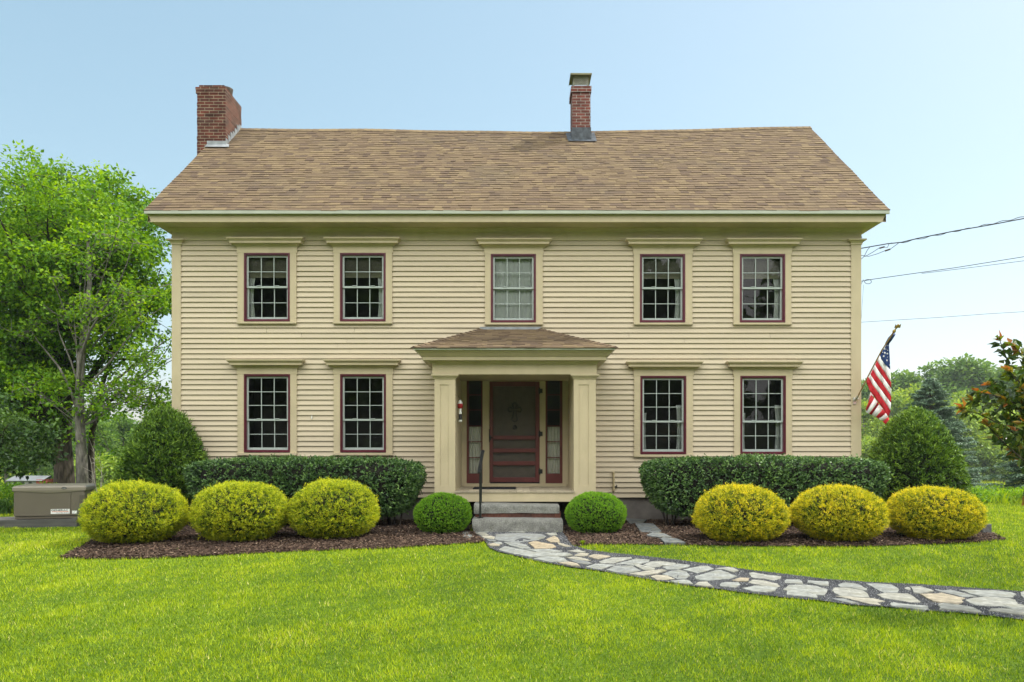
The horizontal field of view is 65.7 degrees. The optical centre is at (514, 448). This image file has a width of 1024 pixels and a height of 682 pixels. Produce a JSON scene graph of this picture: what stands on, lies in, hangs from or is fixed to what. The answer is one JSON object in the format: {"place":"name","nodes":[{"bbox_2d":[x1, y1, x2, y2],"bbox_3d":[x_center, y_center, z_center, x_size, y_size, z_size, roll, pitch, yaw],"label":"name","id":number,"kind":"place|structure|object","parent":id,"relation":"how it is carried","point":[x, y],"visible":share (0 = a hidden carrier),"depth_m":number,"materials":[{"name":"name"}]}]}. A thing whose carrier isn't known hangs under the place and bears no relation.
{"place":"outdoors","nodes":[
{"label":"outdoors","id":0,"kind":"place"},
{"bbox_2d":[0,466,1023,681],"bbox_3d":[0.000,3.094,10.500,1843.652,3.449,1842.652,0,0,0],"label":"lawn","id":1,"kind":"structure","parent":0,"point":[665,662],"depth_m":6.83,"materials":[{"name":"plant"}]},
{"bbox_2d":[0,497,13,514],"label":"daylily","id":2,"kind":"object","parent":1,"relation":"on","point":[5,506],"visible":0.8,"depth_m":16.44,"materials":[{"name":"green plant"}]},
{"bbox_2d":[0,415,40,483],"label":"woodland tree","id":3,"kind":"object","parent":1,"relation":"on","point":[4,476],"visible":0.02,"depth_m":77.93,"materials":[{"name":"green plant"}]},
{"bbox_2d":[6,476,52,485],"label":"farm building","id":4,"kind":"structure","parent":1,"relation":"on","point":[33,479],"depth_m":66.01,"materials":[{"name":"white metal"}]},
{"bbox_2d":[0,388,68,480],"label":"lilac bush","id":5,"kind":"object","parent":1,"relation":"on","point":[26,435],"visible":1,"depth_m":16.86,"materials":[{"name":"green plant"}]},
{"bbox_2d":[5,412,72,479],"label":"woodland tree","id":6,"kind":"object","parent":1,"relation":"on","point":[43,469],"visible":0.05,"depth_m":74.31,"materials":[{"name":"green plant"}]},
{"bbox_2d":[0,517,79,527],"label":"generator pad","id":7,"kind":"object","parent":1,"relation":"on","point":[12,522],"visible":0.44,"depth_m":13.83,"materials":[{"name":"concrete"}]},
{"bbox_2d":[12,483,95,518],"bbox_3d":[-8.276,0.939,14.294,1.170,0.598,0.666,0,0,-14],"label":"generator","id":8,"kind":"object","parent":7,"relation":"on","point":[48,501],"visible":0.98,"depth_m":13.99,"materials":[{"name":"grey metal"}]},
{"bbox_2d":[16,491,83,515],"bbox_3d":[-8.190,0.968,13.998,1.083,0.436,0.012,0,0,-14],"label":"door panel","id":9,"kind":"structure","parent":8,"relation":"in","point":[27,503],"depth_m":13.98,"materials":[{"name":"metal"}]},
{"bbox_2d":[44,421,87,478],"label":"woodland tree","id":10,"kind":"object","parent":1,"relation":"on","point":[48,464],"visible":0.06,"depth_m":67.73,"materials":[{"name":"green plant"}]},
{"bbox_2d":[0,139,171,482],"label":"maple tree","id":11,"kind":"object","parent":1,"relation":"on","point":[34,230],"visible":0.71,"depth_m":21.33,"materials":[{"name":"green plant"}]},
{"bbox_2d":[0,203,171,482],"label":"maple tree","id":12,"kind":"object","parent":1,"relation":"on","point":[90,301],"visible":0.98,"depth_m":20.05,"materials":[{"name":"green plant"}]},
{"bbox_2d":[83,439,110,493],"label":"bare shrub","id":13,"kind":"object","parent":1,"relation":"on","point":[92,480],"visible":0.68,"depth_m":19.09,"materials":[{"name":"plant"}]},
{"bbox_2d":[72,419,122,483],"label":"woodland tree","id":14,"kind":"object","parent":1,"relation":"on","point":[106,434],"visible":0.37,"depth_m":61.42,"materials":[{"name":"green plant"}]},
{"bbox_2d":[73,451,130,487],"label":"woodland tree","id":15,"kind":"object","parent":1,"relation":"on","point":[106,464],"visible":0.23,"depth_m":45.41,"materials":[{"name":"green plant"}]},
{"bbox_2d":[95,412,139,455],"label":"woodland tree","id":16,"kind":"object","parent":1,"relation":"on","point":[121,426],"visible":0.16,"depth_m":65.08,"materials":[{"name":"green plant"}]},
{"bbox_2d":[85,268,171,489],"bbox_3d":[-11.549,-2.309,24.408,4.986,7.892,3.285,0,0,6],"label":"maple tree","id":17,"kind":"object","parent":1,"relation":"on","point":[90,452],"visible":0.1,"depth_m":24.42,"materials":[{"name":"green plant"}]},
{"bbox_2d":[0,472,1021,503],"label":"meadow grass","id":18,"kind":"structure","parent":1,"relation":"on","point":[1005,500],"depth_m":19.86,"materials":[{"name":"plant"}]},
{"bbox_2d":[0,481,1023,503],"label":"ground cover","id":19,"kind":"object","parent":1,"relation":"on","point":[5,491],"visible":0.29,"depth_m":20.01,"materials":[{"name":"green plant"}]},
{"bbox_2d":[143,73,889,526],"bbox_3d":[-0.086,-3.393,17.878,13.952,10.185,9.144,0,0,0],"label":"farmhouse","id":20,"kind":"object","parent":1,"relation":"on","point":[599,307],"visible":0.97,"depth_m":15.04,"materials":[{"name":"paint"}]},
{"bbox_2d":[226,237,304,334],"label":"window","id":21,"kind":"structure","parent":20,"relation":"in","point":[266,266],"depth_m":15.02,"materials":[{"name":"paint"}]},
{"bbox_2d":[226,359,305,455],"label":"window","id":22,"kind":"structure","parent":20,"relation":"in","point":[266,388],"depth_m":15.04,"materials":[{"name":"paint"}]},
{"bbox_2d":[323,237,400,328],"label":"window","id":23,"kind":"structure","parent":20,"relation":"in","point":[363,281],"depth_m":15.04,"materials":[{"name":"paint"}]},
{"bbox_2d":[323,359,400,455],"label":"window","id":24,"kind":"structure","parent":20,"relation":"in","point":[363,388],"depth_m":15.04,"materials":[{"name":"paint"}]},
{"bbox_2d":[476,238,551,324],"bbox_3d":[-0.016,-3.145,15.005,1.418,1.627,0.307,0,0,0],"label":"window","id":25,"kind":"structure","parent":20,"relation":"in","point":[513,266],"depth_m":15.04,"materials":[{"name":"paint"}]},
{"bbox_2d":[493,386,534,476],"bbox_3d":[-0.003,-0.312,15.287,0.938,1.948,0.086,0,0,0],"label":"front door","id":26,"kind":"structure","parent":20,"relation":"in","point":[503,396],"depth_m":15.29,"materials":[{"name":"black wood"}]},
{"bbox_2d":[489,381,542,482],"bbox_3d":[0.021,-0.308,15.201,1.026,1.954,0.078,0,0,0],"label":"screen door","id":27,"kind":"structure","parent":20,"relation":"in","point":[538,471],"depth_m":15.21,"materials":[{"name":"red paint"}]},
{"bbox_2d":[625,238,702,324],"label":"window","id":28,"kind":"structure","parent":20,"relation":"in","point":[662,266],"depth_m":15.04,"materials":[{"name":"paint"}]},
{"bbox_2d":[626,361,703,456],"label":"window","id":29,"kind":"structure","parent":20,"relation":"in","point":[663,390],"depth_m":15.05,"materials":[{"name":"paint"}]},
{"bbox_2d":[724,238,802,324],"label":"window","id":30,"kind":"structure","parent":20,"relation":"in","point":[761,266],"depth_m":15.03,"materials":[{"name":"paint"}]},
{"bbox_2d":[725,361,803,456],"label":"window","id":31,"kind":"structure","parent":20,"relation":"in","point":[762,389],"depth_m":15.05,"materials":[{"name":"paint"}]},
{"bbox_2d":[853,324,900,424],"bbox_3d":[6.683,-1.338,14.624,0.446,1.790,0.955,0,0,-44],"label":"flag","id":32,"kind":"object","parent":20,"relation":"attached to","point":[878,380],"visible":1,"depth_m":14.59,"materials":[{"name":"fabric"}]},
{"bbox_2d":[861,216,1023,256],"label":"power cable","id":33,"kind":"object","parent":20,"relation":"attached to","point":[934,235],"visible":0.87,"depth_m":16.78,"materials":[{"name":"rubber"}]},
{"bbox_2d":[861,256,1023,317],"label":"phone cable","id":34,"kind":"object","parent":20,"relation":"attached to","point":[929,271],"visible":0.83,"depth_m":16.77,"materials":[{"name":"rubber"}]},
{"bbox_2d":[472,502,562,531],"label":"entry steps","id":35,"kind":"structure","parent":1,"relation":"on","point":[521,516],"depth_m":13.20,"materials":[{"name":"stone"}]},
{"bbox_2d":[477,450,484,517],"bbox_3d":[-0.571,0.585,13.325,0.108,1.118,0.690,0,0,0],"label":"handrail","id":36,"kind":"object","parent":35,"relation":"on","point":[479,471],"visible":0.93,"depth_m":13.03,"materials":[{"name":"black metal"}]},
{"bbox_2d":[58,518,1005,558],"bbox_3d":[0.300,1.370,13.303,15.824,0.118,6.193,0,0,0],"label":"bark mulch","id":37,"kind":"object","parent":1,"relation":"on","point":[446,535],"visible":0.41,"depth_m":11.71,"materials":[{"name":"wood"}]},
{"bbox_2d":[76,478,191,543],"bbox_3d":[-5.652,0.969,11.799,1.533,1.080,1.458,0,0,0],"label":"golden shrub","id":38,"kind":"object","parent":37,"relation":"on","point":[139,511],"visible":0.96,"depth_m":11.39,"materials":[{"name":"yellow plant"}]},
{"bbox_2d":[112,404,209,522],"bbox_3d":[-6.498,0.300,14.748,1.873,2.306,1.862,0,0,0],"label":"cone shrub","id":39,"kind":"object","parent":37,"relation":"on","point":[163,446],"visible":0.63,"depth_m":14.26,"materials":[{"name":"green plant"}]},
{"bbox_2d":[186,480,290,541],"bbox_3d":[-4.154,0.981,11.976,1.527,1.040,1.444,0,0,0],"label":"golden shrub","id":40,"kind":"object","parent":37,"relation":"on","point":[238,511],"visible":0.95,"depth_m":11.57,"materials":[{"name":"yellow plant"}]},
{"bbox_2d":[178,453,427,524],"bbox_3d":[-3.642,0.746,13.951,4.220,1.328,1.244,0,0,0],"label":"hedge","id":41,"kind":"object","parent":37,"relation":"on","point":[395,484],"visible":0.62,"depth_m":13.51,"materials":[{"name":"green plant"}]},
{"bbox_2d":[286,477,380,538],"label":"golden shrub","id":42,"kind":"object","parent":37,"relation":"on","point":[334,507],"visible":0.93,"depth_m":11.88,"materials":[{"name":"yellow plant"}]},
{"bbox_2d":[413,492,471,532],"bbox_3d":[-1.175,1.071,12.944,0.974,0.748,0.953,0,0,0],"label":"boxwood ball","id":43,"kind":"object","parent":37,"relation":"on","point":[440,512],"visible":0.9,"depth_m":12.64,"materials":[{"name":"green plant"}]},
{"bbox_2d":[646,532,670,538],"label":"flagstone","id":44,"kind":"object","parent":37,"relation":"on","point":[654,535],"visible":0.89,"depth_m":12.19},
{"bbox_2d":[564,520,1002,546],"bbox_3d":[4.483,1.375,13.835,7.434,0.034,5.136,0,0,0],"label":"planting bed","id":45,"kind":"object","parent":1,"relation":"on","point":[861,544],"visible":0.24,"depth_m":11.77,"materials":[{"name":"soil"}]},
{"bbox_2d":[564,491,626,533],"bbox_3d":[1.316,1.065,12.952,1.034,0.757,1.025,0,0,0],"label":"boxwood ball","id":46,"kind":"object","parent":45,"relation":"on","point":[593,512],"visible":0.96,"depth_m":12.62,"materials":[{"name":"green plant"}]},
{"bbox_2d":[626,518,646,523],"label":"flagstone","id":47,"kind":"object","parent":45,"relation":"on","point":[630,520],"visible":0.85,"depth_m":14.62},
{"bbox_2d":[635,523,661,532],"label":"flagstone","id":48,"kind":"object","parent":45,"relation":"on","point":[644,527],"visible":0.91,"depth_m":13.28,"materials":[{"name":"stone"}]},
{"bbox_2d":[660,537,685,544],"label":"flagstone","id":49,"kind":"object","parent":45,"relation":"on","point":[668,540],"visible":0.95,"depth_m":11.57,"materials":[{"name":"stone"}]},
{"bbox_2d":[691,482,791,541],"bbox_3d":[3.417,0.991,12.001,1.481,1.006,1.405,0,0,0],"label":"golden shrub","id":50,"kind":"object","parent":45,"relation":"on","point":[737,512],"visible":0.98,"depth_m":11.58,"materials":[{"name":"yellow plant"}]},
{"bbox_2d":[638,452,891,525],"bbox_3d":[4.348,0.733,13.949,4.366,1.353,1.347,0,0,0],"label":"hedge","id":51,"kind":"object","parent":45,"relation":"on","point":[683,484],"visible":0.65,"depth_m":13.50,"materials":[{"name":"green plant"}]},
{"bbox_2d":[788,482,890,541],"bbox_3d":[4.877,0.999,11.990,1.466,1.003,1.448,0,0,0],"label":"golden shrub","id":52,"kind":"object","parent":45,"relation":"on","point":[838,512],"visible":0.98,"depth_m":11.58,"materials":[{"name":"yellow plant"}]},
{"bbox_2d":[865,400,972,502],"bbox_3d":[7.580,0.271,15.007,1.926,2.386,1.922,0,0,0],"label":"cone shrub","id":53,"kind":"object","parent":45,"relation":"on","point":[916,446],"visible":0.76,"depth_m":14.51,"materials":[{"name":"green plant"}]},
{"bbox_2d":[886,484,988,540],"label":"golden shrub","id":54,"kind":"object","parent":45,"relation":"on","point":[930,512],"visible":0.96,"depth_m":11.80,"materials":[{"name":"yellow plant"}]},
{"bbox_2d":[861,435,877,458],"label":"woodland tree","id":55,"kind":"object","parent":1,"relation":"on","point":[866,447],"visible":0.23,"depth_m":88.81,"materials":[{"name":"green plant"}]},
{"bbox_2d":[861,398,892,439],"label":"woodland tree","id":56,"kind":"object","parent":1,"relation":"on","point":[873,427],"visible":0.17,"depth_m":94.56,"materials":[{"name":"green plant"}]},
{"bbox_2d":[861,378,902,420],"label":"woodland tree","id":57,"kind":"object","parent":1,"relation":"on","point":[865,391],"visible":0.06,"depth_m":111.50,"materials":[{"name":"green plant"}]},
{"bbox_2d":[861,388,910,437],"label":"woodland tree","id":58,"kind":"object","parent":1,"relation":"on","point":[895,403],"visible":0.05,"depth_m":99.61,"materials":[{"name":"green plant"}]},
{"bbox_2d":[892,383,929,415],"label":"woodland tree","id":59,"kind":"object","parent":1,"relation":"on","point":[910,391],"visible":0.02,"depth_m":103.50,"materials":[{"name":"green plant"}]},
{"bbox_2d":[891,368,934,394],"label":"woodland tree","id":60,"kind":"object","parent":1,"relation":"on","point":[906,379],"visible":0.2,"depth_m":118.28,"materials":[{"name":"green plant"}]},
{"bbox_2d":[916,360,965,386],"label":"woodland tree","id":61,"kind":"object","parent":1,"relation":"on","point":[925,368],"visible":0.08,"depth_m":121.19,"materials":[{"name":"green plant"}]},
{"bbox_2d":[903,378,992,486],"bbox_3d":[21.028,-0.195,40.151,6.663,6.722,6.250,0,0,7],"label":"spruce tree","id":62,"kind":"object","parent":1,"relation":"on","point":[941,409],"visible":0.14,"depth_m":39.41,"materials":[{"name":"green plant"}]},
{"bbox_2d":[931,399,1003,468],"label":"woodland tree","id":63,"kind":"object","parent":1,"relation":"on","point":[976,433],"visible":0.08,"depth_m":90.31,"materials":[{"name":"green plant"}]},
{"bbox_2d":[922,353,1013,404],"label":"woodland tree","id":64,"kind":"object","parent":1,"relation":"on","point":[967,373],"visible":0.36,"depth_m":113.98,"materials":[{"name":"green plant"}]},
{"bbox_2d":[948,389,1003,440],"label":"woodland tree","id":65,"kind":"object","parent":1,"relation":"on","point":[963,394],"visible":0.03,"depth_m":97.38,"materials":[{"name":"green plant"}]},
{"bbox_2d":[966,434,1007,476],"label":"woodland tree","id":66,"kind":"object","parent":1,"relation":"on","point":[984,457],"visible":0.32,"depth_m":90.94,"materials":[{"name":"green plant"}]},
{"bbox_2d":[954,330,1023,505],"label":"ornamental tree","id":67,"kind":"object","parent":1,"relation":"on","point":[1015,448],"visible":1,"depth_m":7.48,"materials":[{"name":"green plant"}]},
{"bbox_2d":[969,364,1023,472],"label":"woodland tree","id":68,"kind":"object","parent":1,"relation":"on","point":[1009,383],"visible":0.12,"depth_m":113.94,"materials":[{"name":"green plant"}]},
{"bbox_2d":[973,442,1019,482],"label":"woodland tree","id":69,"kind":"object","parent":1,"relation":"on","point":[999,461],"visible":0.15,"depth_m":90.91,"materials":[{"name":"green plant"}]},
{"bbox_2d":[969,400,1023,479],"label":"woodland tree","id":70,"kind":"object","parent":1,"relation":"on","point":[986,411],"visible":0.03,"depth_m":95.66,"materials":[{"name":"green plant"}]},
{"bbox_2d":[973,451,1023,490],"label":"spruce tree","id":71,"kind":"object","parent":1,"relation":"on","point":[1013,467],"visible":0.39,"depth_m":23.10,"materials":[{"name":"green plant"}]},
{"bbox_2d":[0,0,1023,423],"label":"sky","id":72,"kind":"structure","parent":0,"point":[923,100],"materials":[{"name":"blue"}]},
{"bbox_2d":[474,531,1023,618],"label":"garden path","id":73,"kind":"structure","parent":0,"point":[800,578],"depth_m":8.83,"materials":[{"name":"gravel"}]},
{"bbox_2d":[499,546,533,555],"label":"flagstone","id":74,"kind":"object","parent":73,"relation":"on","point":[511,550],"visible":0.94,"depth_m":10.83,"materials":[{"name":"stone"}]},
{"bbox_2d":[504,542,530,548],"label":"flagstone","id":75,"kind":"object","parent":73,"relation":"on","point":[518,545],"visible":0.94,"depth_m":11.26,"materials":[{"name":"stone"}]},
{"bbox_2d":[494,533,545,542],"bbox_3d":[0.090,1.373,12.074,0.798,0.065,1.046,0,0,0],"label":"flagstone","id":76,"kind":"object","parent":73,"relation":"on","point":[509,537],"visible":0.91,"depth_m":12.11,"materials":[{"name":"stone"}]},
{"bbox_2d":[528,541,555,548],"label":"flagstone","id":77,"kind":"object","parent":73,"relation":"on","point":[538,545],"visible":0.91,"depth_m":11.28,"materials":[{"name":"stone"}]},
{"bbox_2d":[525,549,560,551],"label":"flagstone","id":78,"kind":"object","parent":73,"relation":"on","point":[544,550],"visible":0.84,"depth_m":10.86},
{"bbox_2d":[519,552,572,556],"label":"flagstone","id":79,"kind":"object","parent":73,"relation":"on","point":[540,554],"visible":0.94,"depth_m":10.51,"materials":[{"name":"stone"}]},
{"bbox_2d":[534,556,568,563],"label":"flagstone","id":80,"kind":"object","parent":73,"relation":"on","point":[549,559],"visible":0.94,"depth_m":10.16,"materials":[{"name":"stone"}]},
{"bbox_2d":[586,564,614,570],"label":"flagstone","id":81,"kind":"object","parent":73,"relation":"on","point":[598,566],"visible":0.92,"depth_m":9.70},
{"bbox_2d":[599,557,631,563],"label":"flagstone","id":82,"kind":"object","parent":73,"relation":"on","point":[612,560],"visible":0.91,"depth_m":10.11,"materials":[{"name":"stone"}]},
{"bbox_2d":[606,565,639,574],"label":"flagstone","id":83,"kind":"object","parent":73,"relation":"on","point":[624,569],"visible":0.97,"depth_m":9.46,"materials":[{"name":"stone"}]},
{"bbox_2d":[615,558,649,565],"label":"flagstone","id":84,"kind":"object","parent":73,"relation":"on","point":[633,562],"visible":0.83,"depth_m":9.97,"materials":[{"name":"stone"}]},
{"bbox_2d":[629,569,666,575],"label":"flagstone","id":85,"kind":"object","parent":73,"relation":"on","point":[649,572],"visible":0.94,"depth_m":9.28,"materials":[{"name":"stone"}]},
{"bbox_2d":[643,561,675,567],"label":"flagstone","id":86,"kind":"object","parent":73,"relation":"on","point":[655,564],"visible":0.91,"depth_m":9.85,"materials":[{"name":"stone"}]},
{"bbox_2d":[651,575,673,581],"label":"flagstone","id":87,"kind":"object","parent":73,"relation":"on","point":[660,577],"visible":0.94,"depth_m":9.01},
{"bbox_2d":[662,570,689,578],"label":"flagstone","id":88,"kind":"object","parent":73,"relation":"on","point":[680,573],"visible":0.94,"depth_m":9.21,"materials":[{"name":"stone"}]},
{"bbox_2d":[662,564,689,569],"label":"flagstone","id":89,"kind":"object","parent":73,"relation":"on","point":[677,566],"visible":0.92,"depth_m":9.68,"materials":[{"name":"stone"}]},
{"bbox_2d":[671,579,692,585],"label":"flagstone","id":90,"kind":"object","parent":73,"relation":"on","point":[682,581],"visible":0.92,"depth_m":8.73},
{"bbox_2d":[684,566,712,573],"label":"flagstone","id":91,"kind":"object","parent":73,"relation":"on","point":[698,569],"visible":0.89,"depth_m":9.54,"materials":[{"name":"stone"}]},
{"bbox_2d":[695,570,736,580],"bbox_3d":[2.335,1.478,9.131,0.365,0.054,0.734,0,0,40],"label":"flagstone","id":92,"kind":"object","parent":73,"relation":"on","point":[714,575],"visible":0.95,"depth_m":9.08,"materials":[{"name":"stone"}]},
{"bbox_2d":[720,582,740,587],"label":"flagstone","id":93,"kind":"object","parent":73,"relation":"on","point":[731,584],"visible":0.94,"depth_m":8.60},
{"bbox_2d":[742,585,777,592],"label":"flagstone","id":94,"kind":"object","parent":73,"relation":"on","point":[760,588],"visible":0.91,"depth_m":8.34,"materials":[{"name":"stone"}]},
{"bbox_2d":[748,580,779,586],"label":"flagstone","id":95,"kind":"object","parent":73,"relation":"on","point":[762,582],"visible":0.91,"depth_m":8.68,"materials":[{"name":"stone"}]},
{"bbox_2d":[749,572,780,580],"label":"flagstone","id":96,"kind":"object","parent":73,"relation":"on","point":[762,576],"visible":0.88,"depth_m":9.10,"materials":[{"name":"stone"}]},
{"bbox_2d":[783,584,827,597],"bbox_3d":[3.013,1.488,8.247,0.430,0.044,0.754,0,0,26],"label":"flagstone","id":97,"kind":"object","parent":73,"relation":"on","point":[808,591],"visible":0.92,"depth_m":8.22,"materials":[{"name":"stone"}]},
{"bbox_2d":[807,580,828,586],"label":"flagstone","id":98,"kind":"object","parent":73,"relation":"on","point":[822,583],"visible":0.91,"depth_m":8.69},
{"bbox_2d":[832,587,869,597],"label":"flagstone","id":99,"kind":"object","parent":73,"relation":"on","point":[842,591],"visible":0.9,"depth_m":8.11,"materials":[{"name":"stone"}]},
{"bbox_2d":[838,582,866,590],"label":"flagstone","id":100,"kind":"object","parent":73,"relation":"on","point":[851,585],"visible":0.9,"depth_m":8.48,"materials":[{"name":"stone"}]},
{"bbox_2d":[836,596,884,606],"bbox_3d":[3.417,1.486,7.728,0.258,0.039,0.545,0,0,-20],"label":"flagstone","id":101,"kind":"object","parent":73,"relation":"on","point":[874,601],"visible":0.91,"depth_m":7.67,"materials":[{"name":"stone"}]},
{"bbox_2d":[866,583,898,592],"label":"flagstone","id":102,"kind":"object","parent":73,"relation":"on","point":[887,588],"visible":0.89,"depth_m":8.42,"materials":[{"name":"stone"}]},
{"bbox_2d":[877,593,919,602],"bbox_3d":[3.798,1.488,7.865,0.343,0.040,0.515,0,0,12],"label":"flagstone","id":103,"kind":"object","parent":73,"relation":"on","point":[905,597],"visible":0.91,"depth_m":7.84,"materials":[{"name":"stone"}]},
{"bbox_2d":[890,602,928,611],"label":"flagstone","id":104,"kind":"object","parent":73,"relation":"on","point":[922,608],"visible":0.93,"depth_m":7.36,"materials":[{"name":"stone"}]},
{"bbox_2d":[910,586,933,593],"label":"flagstone","id":105,"kind":"object","parent":73,"relation":"on","point":[919,590],"visible":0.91,"depth_m":8.22,"materials":[{"name":"stone"}]},
{"bbox_2d":[920,592,964,604],"bbox_3d":[4.236,1.488,7.822,0.428,0.051,0.652,0,0,0],"label":"flagstone","id":106,"kind":"object","parent":73,"relation":"on","point":[941,597],"visible":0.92,"depth_m":7.80,"materials":[{"name":"stone"}]},
{"bbox_2d":[935,589,975,596],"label":"flagstone","id":107,"kind":"object","parent":73,"relation":"on","point":[955,593],"visible":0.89,"depth_m":8.09,"materials":[{"name":"stone"}]},
{"bbox_2d":[938,603,981,614],"bbox_3d":[4.107,1.481,7.330,0.356,0.046,0.355,0,0,29],"label":"flagstone","id":108,"kind":"object","parent":73,"relation":"on","point":[949,606],"visible":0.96,"depth_m":7.26,"materials":[{"name":"stone"}]},
{"bbox_2d":[960,590,1015,598],"bbox_3d":[4.870,1.494,8.092,0.468,0.046,0.432,0,0,7],"label":"flagstone","id":109,"kind":"object","parent":73,"relation":"on","point":[993,593],"visible":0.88,"depth_m":8.07,"materials":[{"name":"stone"}]},
{"bbox_2d":[965,597,1023,608],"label":"flagstone","id":110,"kind":"object","parent":73,"relation":"on","point":[1009,603],"visible":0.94,"depth_m":7.61,"materials":[{"name":"stone"}]},
{"bbox_2d":[989,608,1023,615],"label":"flagstone","id":111,"kind":"object","parent":73,"relation":"on","point":[1012,611],"visible":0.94,"depth_m":7.16,"materials":[{"name":"stone"}]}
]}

